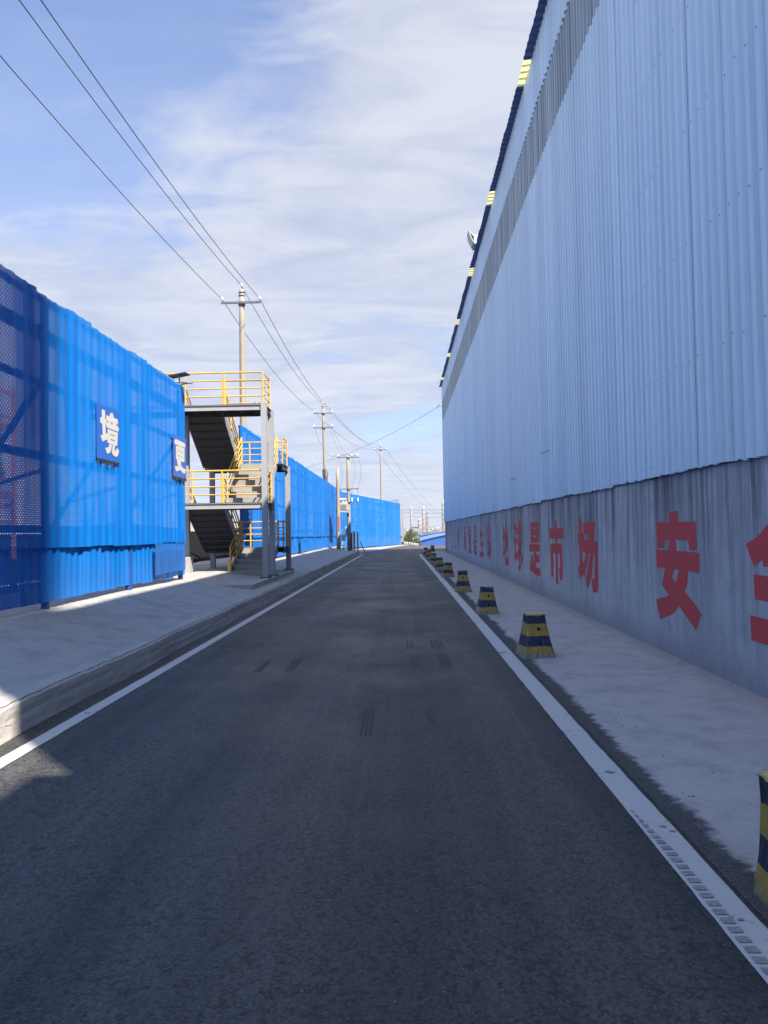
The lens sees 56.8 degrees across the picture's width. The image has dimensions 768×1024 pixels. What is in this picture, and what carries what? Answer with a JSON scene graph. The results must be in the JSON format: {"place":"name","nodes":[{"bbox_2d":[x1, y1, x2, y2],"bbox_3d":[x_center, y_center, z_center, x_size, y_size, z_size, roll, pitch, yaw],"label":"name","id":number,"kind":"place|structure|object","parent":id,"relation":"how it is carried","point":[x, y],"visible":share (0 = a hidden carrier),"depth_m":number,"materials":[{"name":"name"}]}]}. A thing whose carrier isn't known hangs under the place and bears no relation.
{"place":"outdoors","nodes":[
{"label":"outdoors","id":0,"kind":"place"},
{"bbox_2d":[0,522,322,544],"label":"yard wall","id":1,"kind":"structure","parent":0,"point":[192,528],"depth_m":70.38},
{"bbox_2d":[0,547,333,608],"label":"yard ground","id":2,"kind":"structure","parent":0,"point":[199,565],"depth_m":26.11,"materials":[{"name":"grey concrete"}]},
{"bbox_2d":[0,390,15,556],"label":"scaffold frame","id":3,"kind":"object","parent":2,"relation":"on","point":[11,460],"visible":0.02,"depth_m":23.74,"materials":[{"name":"blue metal"}]},
{"bbox_2d":[0,461,138,498],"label":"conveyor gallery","id":4,"kind":"object","parent":2,"relation":"on","point":[66,482],"depth_m":25.14,"materials":[{"name":"metal"}]},
{"bbox_2d":[0,264,185,610],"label":"dust fence","id":5,"kind":"object","parent":2,"relation":"on","point":[80,565],"visible":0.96,"depth_m":11.60,"materials":[{"name":"blue metal"}]},
{"bbox_2d":[95,402,119,464],"bbox_3d":[-4.972,-1.374,12.790,0.072,1.051,1.000,-1,-2,1],"label":"sign board","id":6,"kind":"object","parent":5,"relation":"attached to","point":[108,433],"visible":1,"depth_m":12.75,"materials":[{"name":"metal"}]},
{"bbox_2d":[172,434,186,481],"bbox_3d":[-4.870,-1.267,16.898,0.072,1.062,0.980,-1,-2,1],"label":"sign board","id":7,"kind":"object","parent":5,"relation":"attached to","point":[179,458],"visible":1,"depth_m":16.84,"materials":[{"name":"metal"}]},
{"bbox_2d":[168,372,192,384],"bbox_3d":[-4.917,-3.170,17.279,0.585,0.415,0.310,-1,-2,8],"label":"solar lamp","id":8,"kind":"object","parent":5,"relation":"attached to","point":[179,375],"visible":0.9,"depth_m":17.22,"materials":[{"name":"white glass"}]},
{"bbox_2d":[0,524,259,562],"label":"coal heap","id":9,"kind":"object","parent":2,"relation":"on","point":[198,553],"visible":0.11,"depth_m":32.88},
{"bbox_2d":[221,283,260,526],"bbox_3d":[-5.406,-3.431,27.221,1.564,10.780,0.362,-1,-2,1],"label":"utility pole","id":10,"kind":"object","parent":2,"relation":"on","point":[241,302],"visible":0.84,"depth_m":27.23,"materials":[{"name":"concrete"}]},
{"bbox_2d":[0,55,221,298],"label":"power line","id":11,"kind":"object","parent":10,"relation":"attached to","point":[94,163],"visible":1,"depth_m":15.57,"materials":[{"name":"metal"}]},
{"bbox_2d":[40,0,258,297],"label":"power line","id":12,"kind":"object","parent":10,"relation":"attached to","point":[132,130],"visible":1,"depth_m":13.98,"materials":[{"name":"metal"}]},
{"bbox_2d":[223,301,313,410],"bbox_3d":[-5.777,-7.739,40.782,0.026,0.732,27.002,-1,-2,2],"label":"power line","id":13,"kind":"object","parent":10,"relation":"attached to","point":[262,357],"visible":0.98,"depth_m":34.85,"materials":[{"name":"metal"}]},
{"bbox_2d":[242,287,321,402],"bbox_3d":[-5.085,-8.311,40.780,0.026,0.732,27.002,-1,-2,2],"label":"power line","id":14,"kind":"object","parent":10,"relation":"attached to","point":[274,341],"visible":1,"depth_m":34.06,"materials":[{"name":"metal"}]},
{"bbox_2d":[260,300,330,409],"bbox_3d":[-4.373,-7.764,40.747,0.026,0.732,27.002,-1,-2,2],"label":"power line","id":15,"kind":"object","parent":10,"relation":"attached to","point":[288,351],"visible":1,"depth_m":33.59,"materials":[{"name":"metal"}]},
{"bbox_3d":[-6.396,-4.555,-12.751,1.564,10.860,0.362,-1,-2,1],"label":"utility pole","id":16,"kind":"object","parent":2,"relation":"on","visible":0},
{"bbox_2d":[19,0,240,284],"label":"power line","id":17,"kind":"object","parent":16,"relation":"attached to","point":[113,126],"visible":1,"depth_m":14.90,"materials":[{"name":"metal"}]},
{"bbox_2d":[0,548,353,696],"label":"pavement","id":18,"kind":"structure","parent":0,"point":[37,643],"depth_m":10.43,"materials":[{"name":"concrete"}]},
{"bbox_2d":[219,570,293,589],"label":"stair plinth","id":19,"kind":"structure","parent":18,"relation":"on","point":[252,582],"depth_m":18.49,"materials":[{"name":"concrete"}]},
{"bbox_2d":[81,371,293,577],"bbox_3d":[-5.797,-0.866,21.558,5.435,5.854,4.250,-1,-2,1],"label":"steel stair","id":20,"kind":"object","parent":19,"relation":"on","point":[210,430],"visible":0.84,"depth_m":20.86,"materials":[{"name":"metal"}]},
{"bbox_2d":[234,424,342,558],"bbox_3d":[-4.317,0.018,43.512,0.257,4.831,40.050,-1,-2,1],"label":"dust fence","id":21,"kind":"object","parent":18,"relation":"on","point":[321,504],"visible":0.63,"depth_m":36.97,"materials":[{"name":"blue metal"}]},
{"bbox_2d":[313,402,332,524],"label":"utility pole","id":22,"kind":"object","parent":18,"relation":"on","point":[324,470],"visible":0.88,"depth_m":54.18,"materials":[{"name":"concrete"}]},
{"bbox_2d":[335,454,359,550],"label":"transformer rack","id":23,"kind":"object","parent":18,"relation":"on","point":[339,536],"visible":0.98,"depth_m":52.87,"materials":[{"name":"concrete"}]},
{"bbox_2d":[340,498,347,509],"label":"transformer","id":24,"kind":"object","parent":23,"relation":"on","point":[343,506],"visible":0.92,"depth_m":51.47,"materials":[{"name":"metal"}]},
{"bbox_2d":[353,531,355,549],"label":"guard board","id":25,"kind":"object","parent":18,"relation":"on","point":[354,547],"visible":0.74,"depth_m":52.41,"materials":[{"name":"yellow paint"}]},
{"bbox_2d":[0,0,538,527],"label":"sky","id":26,"kind":"structure","parent":0,"point":[342,156],"materials":[{"name":"blue"}]},
{"bbox_2d":[331,533,409,549],"bbox_3d":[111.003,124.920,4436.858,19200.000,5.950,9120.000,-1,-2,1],"label":"ground","id":27,"kind":"structure","parent":0,"point":[335,547],"depth_m":104.26,"materials":[{"name":"grey"}]},
{"bbox_2d":[410,506,412,527],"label":"refinery column","id":28,"kind":"structure","parent":27,"relation":"on","point":[411,519],"depth_m":898.75,"materials":[{"name":"metal"}]},
{"bbox_2d":[404,529,422,545],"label":"bushy tree","id":29,"kind":"object","parent":27,"relation":"on","point":[410,537],"visible":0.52,"depth_m":98.59,"materials":[{"name":"green plant"}]},
{"bbox_2d":[410,527,418,538],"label":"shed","id":30,"kind":"structure","parent":27,"relation":"on","point":[415,529],"depth_m":329.64,"materials":[{"name":"white metal"}]},
{"bbox_2d":[418,518,420,529],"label":"refinery column","id":31,"kind":"structure","parent":27,"relation":"on","point":[419,522],"depth_m":897.79,"materials":[{"name":"metal"}]},
{"bbox_2d":[422,506,424,529],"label":"refinery column","id":32,"kind":"structure","parent":27,"relation":"on","point":[423,517],"depth_m":898.08,"materials":[{"name":"metal"}]},
{"bbox_2d":[425,509,428,529],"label":"refinery column","id":33,"kind":"structure","parent":27,"relation":"on","point":[426,516],"depth_m":902.78,"materials":[{"name":"metal"}]},
{"bbox_2d":[414,533,445,545],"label":"shed","id":34,"kind":"structure","parent":27,"relation":"on","point":[434,539],"depth_m":149.69,"materials":[{"name":"blue metal"}]},
{"bbox_2d":[418,531,444,537],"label":"shed","id":35,"kind":"structure","parent":27,"relation":"on","point":[422,535],"depth_m":234.08,"materials":[{"name":"blue metal"}]},
{"bbox_2d":[419,525,444,534],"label":"pipe rack","id":36,"kind":"object","parent":27,"relation":"on","point":[424,531],"visible":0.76,"depth_m":885.04,"materials":[{"name":"metal"}]},
{"bbox_2d":[441,500,444,528],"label":"refinery column","id":37,"kind":"structure","parent":27,"relation":"on","point":[442,509],"depth_m":897.30,"materials":[{"name":"metal"}]},
{"bbox_2d":[437,0,767,698],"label":"warehouse","id":38,"kind":"structure","parent":27,"relation":"on","point":[604,382],"depth_m":10.10,"materials":[{"name":"metal"}]},
{"bbox_2d":[306,408,435,467],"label":"power line","id":39,"kind":"object","parent":38,"relation":"attached to","point":[377,440],"visible":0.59,"depth_m":56.45,"materials":[{"name":"metal"}]},
{"bbox_2d":[346,545,404,551],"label":"pavement","id":40,"kind":"structure","parent":0,"point":[371,549],"depth_m":67.56,"materials":[{"name":"concrete"}]},
{"bbox_2d":[341,492,400,549],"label":"dust fence","id":41,"kind":"object","parent":40,"relation":"on","point":[371,530],"visible":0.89,"depth_m":72.99,"materials":[{"name":"blue metal"}]},
{"bbox_2d":[0,551,767,1023],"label":"road","id":42,"kind":"structure","parent":0,"point":[394,787],"depth_m":3.58,"materials":[{"name":"grey asphalt"}]},
{"bbox_2d":[0,551,358,744],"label":"kerb","id":43,"kind":"structure","parent":42,"relation":"on","point":[25,708],"depth_m":7.77,"materials":[{"name":"concrete"}]},
{"bbox_2d":[357,532,358,552],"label":"guard board","id":44,"kind":"object","parent":42,"relation":"on","point":[357,543],"visible":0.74,"depth_m":52.60,"materials":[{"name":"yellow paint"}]},
{"bbox_2d":[4,579,756,803],"bbox_3d":[0.556,2.074,17.840,6.424,0.013,31.388,-1,-2,1],"label":"grit","id":45,"kind":"object","parent":42,"relation":"on","point":[313,579],"visible":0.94,"depth_m":6.22,"materials":[{"name":"grey"}]},
{"bbox_2d":[345,544,445,551],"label":"cross road","id":46,"kind":"structure","parent":0,"point":[407,547],"depth_m":66.04,"materials":[{"name":"grey asphalt"}]},
{"bbox_2d":[374,444,386,535],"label":"utility pole","id":47,"kind":"object","parent":46,"relation":"on","point":[380,447],"visible":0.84,"depth_m":86.10,"materials":[{"name":"concrete"}]},
{"bbox_2d":[401,509,403,544],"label":"concrete post","id":48,"kind":"object","parent":46,"relation":"on","point":[402,527],"visible":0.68,"depth_m":84.85,"materials":[{"name":"concrete"}]},
{"bbox_2d":[395,527,441,532],"bbox_3d":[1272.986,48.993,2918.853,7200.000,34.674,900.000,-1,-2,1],"label":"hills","id":49,"kind":"structure","parent":0,"point":[404,530],"depth_m":2632.24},
{"bbox_2d":[421,551,767,921],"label":"apron","id":50,"kind":"object","parent":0,"point":[699,725],"visible":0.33,"depth_m":5.95,"materials":[{"name":"concrete"}]},
{"bbox_2d":[423,547,427,556],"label":"bollard","id":51,"kind":"object","parent":50,"relation":"on","point":[425,551],"visible":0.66,"depth_m":44.15,"materials":[{"name":"paint"}]},
{"bbox_2d":[425,549,430,558],"bbox_3d":[2.527,2.378,39.806,0.454,0.548,0.450,-3,-3,6],"label":"bollard","id":52,"kind":"object","parent":50,"relation":"on","point":[428,554],"visible":0.77,"depth_m":39.66,"materials":[{"name":"paint"}]},
{"bbox_2d":[429,553,436,563],"bbox_3d":[2.424,2.255,34.697,0.419,0.517,0.431,1,0,-4],"label":"bollard","id":53,"kind":"object","parent":50,"relation":"on","point":[433,558],"visible":0.89,"depth_m":34.55,"materials":[{"name":"paint"}]},
{"bbox_2d":[435,557,443,570],"bbox_3d":[2.237,2.077,28.415,0.432,0.533,0.432,-3,-3,7],"label":"bollard","id":54,"kind":"object","parent":50,"relation":"on","point":[439,564],"visible":0.9,"depth_m":28.27,"materials":[{"name":"paint"}]},
{"bbox_2d":[441,562,454,577],"bbox_3d":[2.192,1.972,24.353,0.454,0.520,0.425,1,0,-5],"label":"bollard","id":55,"kind":"object","parent":50,"relation":"on","point":[447,571],"visible":0.99,"depth_m":24.21,"materials":[{"name":"paint"}]},
{"bbox_2d":[455,570,471,591],"bbox_3d":[2.051,1.789,18.467,0.456,0.567,0.430,-2,-2,4],"label":"bollard","id":56,"kind":"object","parent":50,"relation":"on","point":[462,584],"visible":1,"depth_m":18.32,"materials":[{"name":"paint"}]},
{"bbox_2d":[475,585,498,614],"bbox_3d":[1.968,1.674,13.592,0.426,0.532,0.451,0,-1,-2],"label":"bollard","id":57,"kind":"object","parent":50,"relation":"on","point":[486,604],"visible":1,"depth_m":13.44,"materials":[{"name":"paint"}]},
{"bbox_2d":[515,612,555,658],"bbox_3d":[1.903,1.545,8.967,0.435,0.540,0.436,-1,-2,-6],"label":"bollard","id":58,"kind":"object","parent":50,"relation":"on","point":[534,642],"visible":1,"depth_m":8.83,"materials":[{"name":"paint"}]},
{"bbox_2d":[753,769,767,907],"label":"bollard","id":59,"kind":"object","parent":50,"relation":"on","point":[760,889],"visible":0.96,"depth_m":3.02,"materials":[{"name":"paint"}]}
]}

